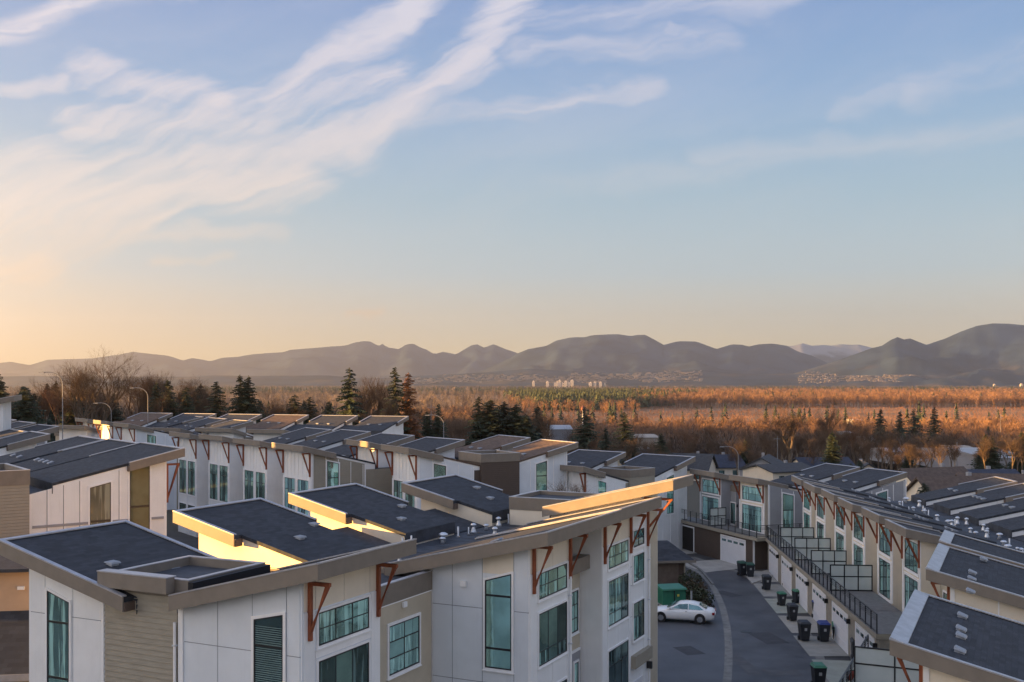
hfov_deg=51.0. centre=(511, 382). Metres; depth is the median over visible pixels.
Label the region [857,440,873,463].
bare tree
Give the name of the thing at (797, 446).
bare tree
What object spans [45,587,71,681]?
window
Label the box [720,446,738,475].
street lamp
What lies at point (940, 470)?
detached house
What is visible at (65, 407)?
bare tree
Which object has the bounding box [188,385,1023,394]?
conifer woodland
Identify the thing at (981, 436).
bare tree
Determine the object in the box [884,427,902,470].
bare tree
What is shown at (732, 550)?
garage door
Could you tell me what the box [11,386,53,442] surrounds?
cedar tree
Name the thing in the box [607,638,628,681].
window
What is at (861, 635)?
garage door
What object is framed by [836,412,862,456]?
bare tree
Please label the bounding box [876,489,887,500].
window
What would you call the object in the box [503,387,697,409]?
conifer woodland
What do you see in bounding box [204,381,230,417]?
conifer
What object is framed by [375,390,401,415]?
bare tree
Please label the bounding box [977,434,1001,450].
bare tree
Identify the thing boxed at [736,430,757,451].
bare tree
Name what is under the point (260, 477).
window
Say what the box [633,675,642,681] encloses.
garage door
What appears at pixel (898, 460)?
bare tree
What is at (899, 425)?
conifer
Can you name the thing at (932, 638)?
townhouse
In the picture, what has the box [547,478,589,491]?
bare tree
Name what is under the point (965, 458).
shed
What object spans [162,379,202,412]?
bare tree
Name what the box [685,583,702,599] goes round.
shrub
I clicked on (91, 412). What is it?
bare tree
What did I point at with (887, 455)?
bare tree
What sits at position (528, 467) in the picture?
townhouse
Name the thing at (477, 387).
bare woodland
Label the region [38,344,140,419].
bare tree
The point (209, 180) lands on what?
sky
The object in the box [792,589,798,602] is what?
wheelie bin
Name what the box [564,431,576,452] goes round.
bare tree
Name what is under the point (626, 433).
conifer
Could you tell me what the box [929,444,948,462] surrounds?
bare tree
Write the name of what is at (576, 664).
window
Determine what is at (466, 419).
bare tree
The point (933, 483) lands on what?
detached house
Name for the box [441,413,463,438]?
bare tree
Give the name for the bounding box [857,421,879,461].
bare tree
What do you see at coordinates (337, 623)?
window
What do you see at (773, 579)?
driveway
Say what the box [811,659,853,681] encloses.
driveway
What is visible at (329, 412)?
conifer
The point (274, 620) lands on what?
window
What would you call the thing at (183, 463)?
window
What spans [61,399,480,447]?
bare woodland
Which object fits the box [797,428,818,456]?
bare tree
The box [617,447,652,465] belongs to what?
detached house
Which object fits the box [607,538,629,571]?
window
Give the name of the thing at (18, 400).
bare tree
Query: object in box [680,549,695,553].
driveway
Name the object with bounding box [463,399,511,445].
cedar tree
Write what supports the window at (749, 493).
in the townhouse at (774, 506)
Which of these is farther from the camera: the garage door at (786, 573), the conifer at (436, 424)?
the conifer at (436, 424)
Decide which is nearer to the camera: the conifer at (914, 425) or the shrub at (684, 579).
the shrub at (684, 579)
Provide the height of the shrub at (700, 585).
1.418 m
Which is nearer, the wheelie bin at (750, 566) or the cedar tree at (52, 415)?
the wheelie bin at (750, 566)
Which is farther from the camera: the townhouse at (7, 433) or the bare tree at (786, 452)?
the bare tree at (786, 452)
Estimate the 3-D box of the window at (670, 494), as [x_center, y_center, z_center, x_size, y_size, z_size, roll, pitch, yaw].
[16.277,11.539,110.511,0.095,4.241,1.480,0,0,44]
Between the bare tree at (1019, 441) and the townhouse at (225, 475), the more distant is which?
the bare tree at (1019, 441)
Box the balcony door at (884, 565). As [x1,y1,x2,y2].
[878,555,891,603]
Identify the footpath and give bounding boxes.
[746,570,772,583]
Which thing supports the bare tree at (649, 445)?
on the ground at (693, 502)
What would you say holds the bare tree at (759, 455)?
on the ground at (693, 502)
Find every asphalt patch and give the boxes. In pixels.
[673,646,704,654]
[712,590,741,596]
[724,653,762,673]
[748,632,788,643]
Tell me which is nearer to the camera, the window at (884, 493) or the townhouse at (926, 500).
the townhouse at (926, 500)
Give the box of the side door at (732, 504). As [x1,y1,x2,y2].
[730,501,735,525]
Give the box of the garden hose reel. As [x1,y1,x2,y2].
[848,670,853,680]
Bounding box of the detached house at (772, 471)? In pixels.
[739,460,811,480]
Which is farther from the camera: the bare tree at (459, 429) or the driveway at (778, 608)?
the bare tree at (459, 429)
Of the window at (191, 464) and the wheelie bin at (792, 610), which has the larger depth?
the window at (191, 464)
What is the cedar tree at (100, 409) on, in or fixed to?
on the ground at (693, 502)
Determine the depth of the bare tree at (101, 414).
239.83 m
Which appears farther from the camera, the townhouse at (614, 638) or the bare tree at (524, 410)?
the bare tree at (524, 410)
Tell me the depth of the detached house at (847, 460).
233.01 m
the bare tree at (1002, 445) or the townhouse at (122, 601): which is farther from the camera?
the bare tree at (1002, 445)
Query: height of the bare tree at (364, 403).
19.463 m
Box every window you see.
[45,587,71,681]
[88,480,112,524]
[128,466,151,529]
[146,433,156,443]
[179,459,186,494]
[179,502,186,508]
[188,460,195,496]
[209,463,217,500]
[219,464,227,502]
[244,469,253,499]
[251,611,285,681]
[255,471,265,498]
[284,476,295,509]
[297,478,308,514]
[315,594,371,650]
[316,639,370,681]
[326,460,339,486]
[386,612,421,680]
[393,479,403,498]
[405,481,415,507]
[432,462,446,476]
[482,571,513,674]
[535,459,547,490]
[537,561,568,602]
[537,599,568,669]
[558,676,567,681]
[572,587,579,636]
[573,659,579,681]
[597,479,606,492]
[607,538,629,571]
[607,571,629,629]
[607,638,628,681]
[632,550,645,584]
[632,597,645,642]
[633,526,645,549]
[666,473,673,515]
[702,478,719,495]
[741,484,762,503]
[782,492,794,526]
[803,488,809,511]
[817,495,824,521]
[835,503,844,532]
[853,513,863,544]
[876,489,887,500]
[878,525,890,559]
[903,537,918,576]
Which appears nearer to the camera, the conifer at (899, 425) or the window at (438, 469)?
the window at (438, 469)
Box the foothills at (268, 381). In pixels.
[0,375,391,387]
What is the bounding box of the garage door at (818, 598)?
[813,586,824,621]
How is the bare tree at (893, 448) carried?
on the ground at (693, 502)
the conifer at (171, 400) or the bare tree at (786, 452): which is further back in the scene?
the bare tree at (786, 452)
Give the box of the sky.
[0,0,1023,364]
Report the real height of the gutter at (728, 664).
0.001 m
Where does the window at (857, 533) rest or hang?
in the townhouse at (864, 547)
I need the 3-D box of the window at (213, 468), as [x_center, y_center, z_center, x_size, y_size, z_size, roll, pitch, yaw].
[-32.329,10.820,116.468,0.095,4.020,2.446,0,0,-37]
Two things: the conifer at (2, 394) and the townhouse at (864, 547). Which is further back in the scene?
the conifer at (2, 394)
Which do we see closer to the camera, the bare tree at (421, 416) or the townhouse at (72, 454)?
the townhouse at (72, 454)
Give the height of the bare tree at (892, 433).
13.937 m
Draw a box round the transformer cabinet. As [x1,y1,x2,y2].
[658,583,686,605]
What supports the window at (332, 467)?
in the townhouse at (305, 468)
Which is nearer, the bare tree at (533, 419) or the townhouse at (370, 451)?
the townhouse at (370, 451)
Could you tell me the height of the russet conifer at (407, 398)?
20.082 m
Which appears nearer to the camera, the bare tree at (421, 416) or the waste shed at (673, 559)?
the waste shed at (673, 559)
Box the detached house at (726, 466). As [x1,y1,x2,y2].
[714,452,745,474]
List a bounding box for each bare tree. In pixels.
[4,384,35,418]
[30,379,58,424]
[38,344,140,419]
[38,384,80,432]
[51,358,122,424]
[68,355,146,420]
[79,387,104,417]
[83,400,110,419]
[87,388,108,417]
[89,393,122,420]
[112,373,163,415]
[116,365,178,412]
[134,399,152,412]
[141,376,211,414]
[144,371,173,401]
[148,388,180,420]
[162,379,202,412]
[182,388,223,412]
[195,387,230,412]
[250,388,317,420]
[342,381,375,422]
[345,374,384,417]
[366,379,392,415]
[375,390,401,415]
[410,400,450,430]
[411,401,426,430]
[416,410,458,437]
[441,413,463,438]
[443,415,473,446]
[453,412,474,443]
[454,404,482,437]
[510,402,534,421]
[523,407,538,434]
[535,409,556,438]
[541,429,554,439]
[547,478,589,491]
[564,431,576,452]
[584,433,602,449]
[590,429,608,447]
[594,440,629,450]
[613,436,640,460]
[634,428,644,447]
[638,441,667,454]
[664,440,676,452]
[674,425,702,449]
[679,443,695,452]
[682,439,696,451]
[696,423,720,452]
[698,431,724,453]
[708,435,726,453]
[726,437,750,474]
[735,436,754,451]
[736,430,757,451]
[743,403,813,462]
[743,448,758,462]
[750,449,761,461]
[755,431,773,452]
[756,439,774,454]
[762,435,778,456]
[769,427,794,460]
[778,441,793,461]
[790,434,801,456]
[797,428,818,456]
[800,427,844,456]
[804,450,819,464]
[810,407,840,442]
[811,433,829,456]
[817,428,829,456]
[832,428,846,452]
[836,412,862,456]
[839,428,868,463]
[851,441,866,461]
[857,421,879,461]
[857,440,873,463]
[858,439,874,460]
[860,439,874,462]
[864,426,888,468]
[872,446,882,468]
[874,444,902,469]
[878,424,901,469]
[880,438,899,469]
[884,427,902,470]
[889,450,907,469]
[897,442,912,453]
[898,444,927,467]
[908,434,926,467]
[911,448,930,467]
[915,450,935,466]
[917,434,949,466]
[928,432,943,443]
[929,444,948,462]
[940,431,955,447]
[941,426,964,443]
[944,444,962,466]
[947,444,961,466]
[972,435,997,468]
[975,425,1007,440]
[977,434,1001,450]
[996,437,1014,462]
[996,440,1009,466]
[998,433,1023,468]
[1007,433,1023,469]
[1012,438,1023,470]
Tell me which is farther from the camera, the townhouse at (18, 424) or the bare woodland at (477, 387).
the bare woodland at (477, 387)
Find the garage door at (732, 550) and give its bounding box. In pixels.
[721,536,744,564]
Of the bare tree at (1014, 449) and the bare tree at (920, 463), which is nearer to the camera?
the bare tree at (1014, 449)
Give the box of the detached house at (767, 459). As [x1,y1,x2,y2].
[736,453,783,475]
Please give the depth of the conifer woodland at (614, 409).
1008.76 m
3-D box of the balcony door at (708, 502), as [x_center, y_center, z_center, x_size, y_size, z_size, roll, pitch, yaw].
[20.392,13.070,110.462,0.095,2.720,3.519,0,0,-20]
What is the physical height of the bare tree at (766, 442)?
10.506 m
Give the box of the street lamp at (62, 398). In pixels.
[38,372,62,438]
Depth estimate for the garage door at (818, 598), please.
77.24 m
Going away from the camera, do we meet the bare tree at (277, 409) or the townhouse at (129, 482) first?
the townhouse at (129, 482)
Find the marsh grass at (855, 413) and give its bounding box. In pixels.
[444,405,1023,429]
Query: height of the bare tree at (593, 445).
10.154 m
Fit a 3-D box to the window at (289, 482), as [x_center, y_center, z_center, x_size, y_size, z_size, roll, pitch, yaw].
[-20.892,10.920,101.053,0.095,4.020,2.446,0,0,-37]
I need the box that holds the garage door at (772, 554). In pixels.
[769,546,776,579]
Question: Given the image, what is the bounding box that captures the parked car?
[658,600,715,623]
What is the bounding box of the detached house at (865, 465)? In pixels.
[854,459,876,468]
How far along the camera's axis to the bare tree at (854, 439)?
299.51 m
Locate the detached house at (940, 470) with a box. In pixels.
[896,463,968,485]
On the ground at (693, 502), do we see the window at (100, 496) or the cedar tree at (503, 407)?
the cedar tree at (503, 407)
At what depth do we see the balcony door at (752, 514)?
103.15 m
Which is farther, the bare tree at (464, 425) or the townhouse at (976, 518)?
the bare tree at (464, 425)
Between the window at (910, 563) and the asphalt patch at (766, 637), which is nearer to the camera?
the window at (910, 563)
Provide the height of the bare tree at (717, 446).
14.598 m
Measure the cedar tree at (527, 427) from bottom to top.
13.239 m
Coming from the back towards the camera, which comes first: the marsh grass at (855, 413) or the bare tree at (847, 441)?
the marsh grass at (855, 413)
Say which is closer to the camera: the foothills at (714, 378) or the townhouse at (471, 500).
the townhouse at (471, 500)
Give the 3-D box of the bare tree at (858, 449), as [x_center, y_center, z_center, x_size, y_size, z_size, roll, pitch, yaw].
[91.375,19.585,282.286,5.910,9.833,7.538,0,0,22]
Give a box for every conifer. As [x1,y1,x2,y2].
[0,374,14,418]
[155,380,179,419]
[177,387,196,413]
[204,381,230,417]
[223,375,257,423]
[283,395,305,421]
[302,397,319,423]
[322,401,336,414]
[335,367,367,424]
[380,367,419,438]
[397,372,423,439]
[427,404,449,437]
[464,396,485,444]
[568,407,602,451]
[597,428,614,450]
[611,412,639,449]
[871,408,893,469]
[890,411,907,470]
[900,408,928,467]
[924,407,943,466]
[971,454,983,468]
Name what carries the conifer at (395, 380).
on the ground at (693, 502)
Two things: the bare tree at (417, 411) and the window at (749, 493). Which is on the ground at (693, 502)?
the bare tree at (417, 411)
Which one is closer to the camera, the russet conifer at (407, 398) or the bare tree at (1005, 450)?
the russet conifer at (407, 398)
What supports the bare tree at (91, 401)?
on the ground at (693, 502)
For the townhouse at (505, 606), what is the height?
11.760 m
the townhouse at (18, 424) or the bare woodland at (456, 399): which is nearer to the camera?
the townhouse at (18, 424)
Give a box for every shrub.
[678,569,701,585]
[683,578,707,593]
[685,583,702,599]
[686,588,714,603]
[698,599,714,607]
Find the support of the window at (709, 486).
in the townhouse at (717, 490)
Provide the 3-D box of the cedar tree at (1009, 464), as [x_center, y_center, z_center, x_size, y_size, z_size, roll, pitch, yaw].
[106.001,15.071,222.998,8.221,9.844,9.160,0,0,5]
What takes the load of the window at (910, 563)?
in the townhouse at (919, 544)
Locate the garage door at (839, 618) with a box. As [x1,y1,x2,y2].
[832,603,846,652]
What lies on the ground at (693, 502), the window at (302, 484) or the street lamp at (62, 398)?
the street lamp at (62, 398)
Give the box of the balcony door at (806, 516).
[803,510,809,526]
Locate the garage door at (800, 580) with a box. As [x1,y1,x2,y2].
[796,571,806,610]
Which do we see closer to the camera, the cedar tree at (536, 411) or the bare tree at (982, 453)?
the bare tree at (982, 453)
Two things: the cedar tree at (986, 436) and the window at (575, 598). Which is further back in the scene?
the cedar tree at (986, 436)
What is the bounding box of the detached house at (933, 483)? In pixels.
[907,472,994,500]
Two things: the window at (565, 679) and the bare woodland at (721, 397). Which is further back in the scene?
the bare woodland at (721, 397)
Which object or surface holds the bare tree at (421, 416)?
on the ground at (693, 502)
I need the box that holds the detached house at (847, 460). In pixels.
[792,457,854,466]
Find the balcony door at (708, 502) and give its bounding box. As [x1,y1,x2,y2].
[702,494,719,520]
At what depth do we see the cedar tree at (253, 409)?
215.49 m
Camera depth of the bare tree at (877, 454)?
260.13 m
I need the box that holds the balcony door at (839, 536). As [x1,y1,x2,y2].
[835,529,844,549]
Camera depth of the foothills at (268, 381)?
8409.61 m
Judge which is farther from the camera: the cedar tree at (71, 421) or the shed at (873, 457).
the shed at (873, 457)
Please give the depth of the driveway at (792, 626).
77.36 m
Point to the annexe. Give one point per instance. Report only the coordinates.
(14, 621)
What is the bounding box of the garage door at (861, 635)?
[856,625,873,646]
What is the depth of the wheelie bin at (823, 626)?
71.72 m
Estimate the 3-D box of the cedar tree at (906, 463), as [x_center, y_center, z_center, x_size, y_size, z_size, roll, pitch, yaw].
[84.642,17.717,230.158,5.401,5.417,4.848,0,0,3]
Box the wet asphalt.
[753,582,779,592]
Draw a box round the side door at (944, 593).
[942,590,946,598]
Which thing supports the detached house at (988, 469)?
on the ground at (693, 502)
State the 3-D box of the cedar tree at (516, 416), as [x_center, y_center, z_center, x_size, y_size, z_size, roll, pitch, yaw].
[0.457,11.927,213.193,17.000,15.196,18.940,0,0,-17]
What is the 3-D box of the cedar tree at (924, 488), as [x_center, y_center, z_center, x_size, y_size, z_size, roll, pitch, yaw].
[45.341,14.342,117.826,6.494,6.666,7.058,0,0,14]
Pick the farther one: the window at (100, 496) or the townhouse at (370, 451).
the townhouse at (370, 451)
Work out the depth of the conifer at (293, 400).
224.73 m
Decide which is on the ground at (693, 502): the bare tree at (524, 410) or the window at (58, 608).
the bare tree at (524, 410)
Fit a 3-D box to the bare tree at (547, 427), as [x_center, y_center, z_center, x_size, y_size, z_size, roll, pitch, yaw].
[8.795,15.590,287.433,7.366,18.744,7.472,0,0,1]
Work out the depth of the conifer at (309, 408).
225.71 m
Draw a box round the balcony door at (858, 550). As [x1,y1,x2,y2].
[853,541,863,564]
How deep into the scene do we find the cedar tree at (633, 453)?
199.67 m
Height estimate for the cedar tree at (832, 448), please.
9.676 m
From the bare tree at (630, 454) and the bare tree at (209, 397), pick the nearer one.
the bare tree at (630, 454)
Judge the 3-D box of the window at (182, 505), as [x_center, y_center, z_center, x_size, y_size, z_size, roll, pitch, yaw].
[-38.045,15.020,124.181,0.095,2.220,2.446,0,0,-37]
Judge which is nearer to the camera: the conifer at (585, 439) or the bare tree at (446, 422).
the conifer at (585, 439)
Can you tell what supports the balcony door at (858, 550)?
in the townhouse at (864, 547)
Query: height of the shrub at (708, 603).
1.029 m
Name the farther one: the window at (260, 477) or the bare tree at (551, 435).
the bare tree at (551, 435)
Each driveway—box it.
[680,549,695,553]
[685,560,736,571]
[746,571,777,581]
[754,584,791,595]
[764,598,807,612]
[778,615,817,632]
[794,636,848,655]
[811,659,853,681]
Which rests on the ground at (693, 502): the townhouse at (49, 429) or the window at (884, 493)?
the townhouse at (49, 429)
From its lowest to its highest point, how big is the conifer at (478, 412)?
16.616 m
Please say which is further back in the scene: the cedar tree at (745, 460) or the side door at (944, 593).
the cedar tree at (745, 460)
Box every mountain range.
[0,341,517,377]
[476,334,826,373]
[788,343,870,362]
[792,323,1023,388]
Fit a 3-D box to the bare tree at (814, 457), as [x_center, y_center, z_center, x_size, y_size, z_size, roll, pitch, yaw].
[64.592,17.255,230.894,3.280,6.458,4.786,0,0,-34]
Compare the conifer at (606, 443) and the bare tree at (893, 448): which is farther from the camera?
the bare tree at (893, 448)
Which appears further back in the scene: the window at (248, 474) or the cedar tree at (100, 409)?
the cedar tree at (100, 409)
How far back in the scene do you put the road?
73.77 m
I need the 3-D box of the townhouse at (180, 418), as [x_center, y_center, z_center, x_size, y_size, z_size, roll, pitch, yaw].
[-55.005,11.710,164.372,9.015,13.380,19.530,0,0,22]
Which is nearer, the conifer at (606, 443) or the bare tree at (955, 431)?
the conifer at (606, 443)
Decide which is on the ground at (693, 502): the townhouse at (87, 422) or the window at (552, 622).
the townhouse at (87, 422)
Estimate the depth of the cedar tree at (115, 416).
266.88 m
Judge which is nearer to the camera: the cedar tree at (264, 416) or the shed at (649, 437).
the cedar tree at (264, 416)
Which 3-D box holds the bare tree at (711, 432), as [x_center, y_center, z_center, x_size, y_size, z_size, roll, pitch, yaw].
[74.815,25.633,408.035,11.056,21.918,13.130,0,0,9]
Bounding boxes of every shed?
[550,425,572,440]
[621,434,658,448]
[658,540,695,583]
[869,448,913,463]
[916,447,1013,468]
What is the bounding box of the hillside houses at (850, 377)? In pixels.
[393,370,1020,383]
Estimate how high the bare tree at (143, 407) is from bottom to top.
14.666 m
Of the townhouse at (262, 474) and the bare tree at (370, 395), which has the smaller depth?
the townhouse at (262, 474)
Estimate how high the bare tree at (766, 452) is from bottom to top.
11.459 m
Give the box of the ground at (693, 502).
[9,388,1023,660]
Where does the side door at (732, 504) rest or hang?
in the townhouse at (717, 490)
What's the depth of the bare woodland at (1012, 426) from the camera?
731.58 m
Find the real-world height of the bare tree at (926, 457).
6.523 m
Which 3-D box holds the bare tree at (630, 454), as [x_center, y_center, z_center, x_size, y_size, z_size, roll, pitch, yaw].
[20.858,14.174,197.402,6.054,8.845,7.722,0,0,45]
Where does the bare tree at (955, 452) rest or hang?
on the ground at (693, 502)
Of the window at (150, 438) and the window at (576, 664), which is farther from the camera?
the window at (150, 438)
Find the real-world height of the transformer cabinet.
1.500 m
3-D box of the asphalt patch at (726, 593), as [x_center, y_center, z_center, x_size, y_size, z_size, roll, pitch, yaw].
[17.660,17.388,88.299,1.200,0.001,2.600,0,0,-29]
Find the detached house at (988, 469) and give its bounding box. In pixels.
[967,466,1019,473]
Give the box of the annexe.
[0,555,28,681]
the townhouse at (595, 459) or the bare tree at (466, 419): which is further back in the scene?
the bare tree at (466, 419)
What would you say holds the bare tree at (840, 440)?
on the ground at (693, 502)
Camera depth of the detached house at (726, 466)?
222.00 m
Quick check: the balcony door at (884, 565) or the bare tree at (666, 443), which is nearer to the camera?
the balcony door at (884, 565)
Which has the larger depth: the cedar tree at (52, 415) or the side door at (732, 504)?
the cedar tree at (52, 415)
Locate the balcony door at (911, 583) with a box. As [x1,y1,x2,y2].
[904,571,918,608]
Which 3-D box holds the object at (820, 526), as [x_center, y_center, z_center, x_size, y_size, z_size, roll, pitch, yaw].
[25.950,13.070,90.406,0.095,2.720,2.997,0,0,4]
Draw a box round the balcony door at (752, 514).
[741,502,762,533]
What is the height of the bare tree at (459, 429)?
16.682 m
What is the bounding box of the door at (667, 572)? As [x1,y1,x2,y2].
[658,563,678,583]
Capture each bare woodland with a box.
[3,385,1023,392]
[5,388,523,416]
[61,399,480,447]
[369,403,1023,446]
[488,387,640,416]
[544,424,1020,470]
[631,387,1023,407]
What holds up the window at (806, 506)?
in the townhouse at (926, 500)
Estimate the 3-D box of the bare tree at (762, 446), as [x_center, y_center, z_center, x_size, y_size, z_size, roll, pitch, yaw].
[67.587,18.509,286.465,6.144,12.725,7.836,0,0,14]
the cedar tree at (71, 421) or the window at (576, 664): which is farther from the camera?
the cedar tree at (71, 421)
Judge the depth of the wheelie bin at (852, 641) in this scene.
67.09 m
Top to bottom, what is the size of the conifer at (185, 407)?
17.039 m
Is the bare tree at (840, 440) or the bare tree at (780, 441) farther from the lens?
the bare tree at (840, 440)
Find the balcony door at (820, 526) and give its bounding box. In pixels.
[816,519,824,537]
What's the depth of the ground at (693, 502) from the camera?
1451.43 m
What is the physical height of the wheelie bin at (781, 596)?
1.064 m
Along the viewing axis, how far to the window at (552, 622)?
43.27 m
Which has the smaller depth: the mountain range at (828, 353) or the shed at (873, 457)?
the shed at (873, 457)
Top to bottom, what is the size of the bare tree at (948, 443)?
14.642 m
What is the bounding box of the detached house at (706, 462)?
[668,451,718,480]
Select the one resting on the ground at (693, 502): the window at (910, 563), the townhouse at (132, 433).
the townhouse at (132, 433)
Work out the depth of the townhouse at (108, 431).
156.59 m
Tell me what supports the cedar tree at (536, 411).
on the ground at (693, 502)
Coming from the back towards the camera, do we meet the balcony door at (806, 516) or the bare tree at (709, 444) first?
the bare tree at (709, 444)
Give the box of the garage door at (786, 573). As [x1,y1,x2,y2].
[782,558,790,594]
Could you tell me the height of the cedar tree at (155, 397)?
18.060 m
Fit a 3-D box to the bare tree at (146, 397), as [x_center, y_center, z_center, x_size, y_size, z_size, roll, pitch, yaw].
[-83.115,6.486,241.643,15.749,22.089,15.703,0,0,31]
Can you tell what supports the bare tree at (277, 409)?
on the ground at (693, 502)
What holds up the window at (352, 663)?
in the townhouse at (122, 601)
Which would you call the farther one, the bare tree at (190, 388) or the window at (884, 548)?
the bare tree at (190, 388)
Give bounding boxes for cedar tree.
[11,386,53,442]
[28,393,52,435]
[31,396,55,442]
[44,384,61,438]
[49,390,83,440]
[50,381,65,437]
[94,391,106,420]
[107,394,125,421]
[147,383,162,412]
[191,391,206,412]
[236,375,263,422]
[255,400,269,419]
[416,411,436,438]
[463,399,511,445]
[493,401,517,435]
[495,404,541,440]
[512,414,539,441]
[530,405,548,438]
[619,437,639,464]
[654,433,672,454]
[738,439,752,464]
[818,431,844,463]
[856,459,864,469]
[897,453,915,468]
[917,483,930,493]
[968,434,1000,468]
[979,437,1008,468]
[1004,432,1023,473]
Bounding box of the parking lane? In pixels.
[658,590,724,681]
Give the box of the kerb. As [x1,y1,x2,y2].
[688,563,713,584]
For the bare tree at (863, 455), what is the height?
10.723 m
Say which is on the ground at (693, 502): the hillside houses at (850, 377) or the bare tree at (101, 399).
the bare tree at (101, 399)
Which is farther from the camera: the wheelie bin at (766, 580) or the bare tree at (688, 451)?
the bare tree at (688, 451)
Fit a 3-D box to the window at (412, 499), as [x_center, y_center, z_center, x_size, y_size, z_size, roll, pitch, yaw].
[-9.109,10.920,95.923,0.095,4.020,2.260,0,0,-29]
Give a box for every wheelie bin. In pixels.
[737,560,746,574]
[746,562,754,576]
[761,574,771,589]
[776,591,786,604]
[786,603,798,620]
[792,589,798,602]
[797,619,810,640]
[810,662,826,681]
[817,620,830,640]
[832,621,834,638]
[850,637,854,658]
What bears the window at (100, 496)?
in the townhouse at (129, 482)
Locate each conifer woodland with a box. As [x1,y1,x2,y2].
[134,401,1006,436]
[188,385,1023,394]
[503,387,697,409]
[703,387,1023,404]
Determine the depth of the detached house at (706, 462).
207.00 m
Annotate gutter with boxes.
[685,566,732,681]
[691,557,828,681]
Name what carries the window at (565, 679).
in the townhouse at (505, 606)
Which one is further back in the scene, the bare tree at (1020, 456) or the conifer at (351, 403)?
the bare tree at (1020, 456)
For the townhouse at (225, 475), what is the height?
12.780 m
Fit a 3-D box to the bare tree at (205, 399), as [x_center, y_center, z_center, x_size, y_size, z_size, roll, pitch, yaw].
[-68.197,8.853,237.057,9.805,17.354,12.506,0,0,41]
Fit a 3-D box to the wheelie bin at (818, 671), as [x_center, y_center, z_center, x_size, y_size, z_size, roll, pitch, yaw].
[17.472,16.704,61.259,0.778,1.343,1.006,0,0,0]
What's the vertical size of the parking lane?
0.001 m
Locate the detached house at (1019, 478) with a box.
[955,470,1023,483]
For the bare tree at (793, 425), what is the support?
on the ground at (693, 502)
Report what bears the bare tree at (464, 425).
on the ground at (693, 502)
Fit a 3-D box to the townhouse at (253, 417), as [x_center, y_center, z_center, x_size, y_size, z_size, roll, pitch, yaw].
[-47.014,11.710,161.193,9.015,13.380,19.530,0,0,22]
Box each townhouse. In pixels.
[0,395,21,430]
[0,429,27,437]
[0,431,49,455]
[0,435,104,463]
[0,442,184,538]
[0,520,432,681]
[11,421,35,428]
[12,438,138,471]
[17,424,58,444]
[53,413,172,440]
[75,416,203,437]
[93,417,226,439]
[98,413,216,429]
[113,419,252,509]
[147,414,261,433]
[169,427,331,536]
[173,497,620,681]
[195,414,308,438]
[198,429,370,504]
[233,433,414,505]
[244,415,357,440]
[271,437,464,515]
[288,483,662,681]
[332,415,408,435]
[346,435,530,467]
[381,439,577,508]
[401,474,693,681]
[560,453,695,548]
[567,449,625,469]
[681,463,859,556]
[681,468,906,569]
[766,475,1017,582]
[777,481,1023,594]
[791,489,1023,614]
[807,497,1023,635]
[826,507,1023,656]
[839,589,1023,681]
[849,519,1023,648]
[925,543,1023,622]
[939,530,1023,566]
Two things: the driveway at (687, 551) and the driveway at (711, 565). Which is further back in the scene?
the driveway at (687, 551)
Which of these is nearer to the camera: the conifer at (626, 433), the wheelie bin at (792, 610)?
the wheelie bin at (792, 610)
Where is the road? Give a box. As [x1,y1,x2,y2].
[693,558,815,681]
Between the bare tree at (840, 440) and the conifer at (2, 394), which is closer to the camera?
the conifer at (2, 394)
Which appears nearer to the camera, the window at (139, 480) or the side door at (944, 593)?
the side door at (944, 593)
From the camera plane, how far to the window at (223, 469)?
114.29 m
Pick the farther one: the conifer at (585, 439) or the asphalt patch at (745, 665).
the conifer at (585, 439)
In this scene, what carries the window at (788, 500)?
in the townhouse at (774, 506)
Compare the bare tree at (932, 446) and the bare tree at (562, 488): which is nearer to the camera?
the bare tree at (562, 488)
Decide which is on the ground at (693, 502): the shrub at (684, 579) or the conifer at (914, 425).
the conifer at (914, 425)
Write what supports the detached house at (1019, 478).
on the ground at (693, 502)
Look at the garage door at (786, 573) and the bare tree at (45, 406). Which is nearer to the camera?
the garage door at (786, 573)
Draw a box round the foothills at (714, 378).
[355,369,1023,387]
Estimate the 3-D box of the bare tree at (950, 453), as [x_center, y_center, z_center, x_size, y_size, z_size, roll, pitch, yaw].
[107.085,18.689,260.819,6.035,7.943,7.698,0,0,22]
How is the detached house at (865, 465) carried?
on the ground at (693, 502)
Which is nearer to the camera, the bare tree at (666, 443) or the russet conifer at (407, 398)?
the russet conifer at (407, 398)
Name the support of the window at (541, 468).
in the townhouse at (528, 467)
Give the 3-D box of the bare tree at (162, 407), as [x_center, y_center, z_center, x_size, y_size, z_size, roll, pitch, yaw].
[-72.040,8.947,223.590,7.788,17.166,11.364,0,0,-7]
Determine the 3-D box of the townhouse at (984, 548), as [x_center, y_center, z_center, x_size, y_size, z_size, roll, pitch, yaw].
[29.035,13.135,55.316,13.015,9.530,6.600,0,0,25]
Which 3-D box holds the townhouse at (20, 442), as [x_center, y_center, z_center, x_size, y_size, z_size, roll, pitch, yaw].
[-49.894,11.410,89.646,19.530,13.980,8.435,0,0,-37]

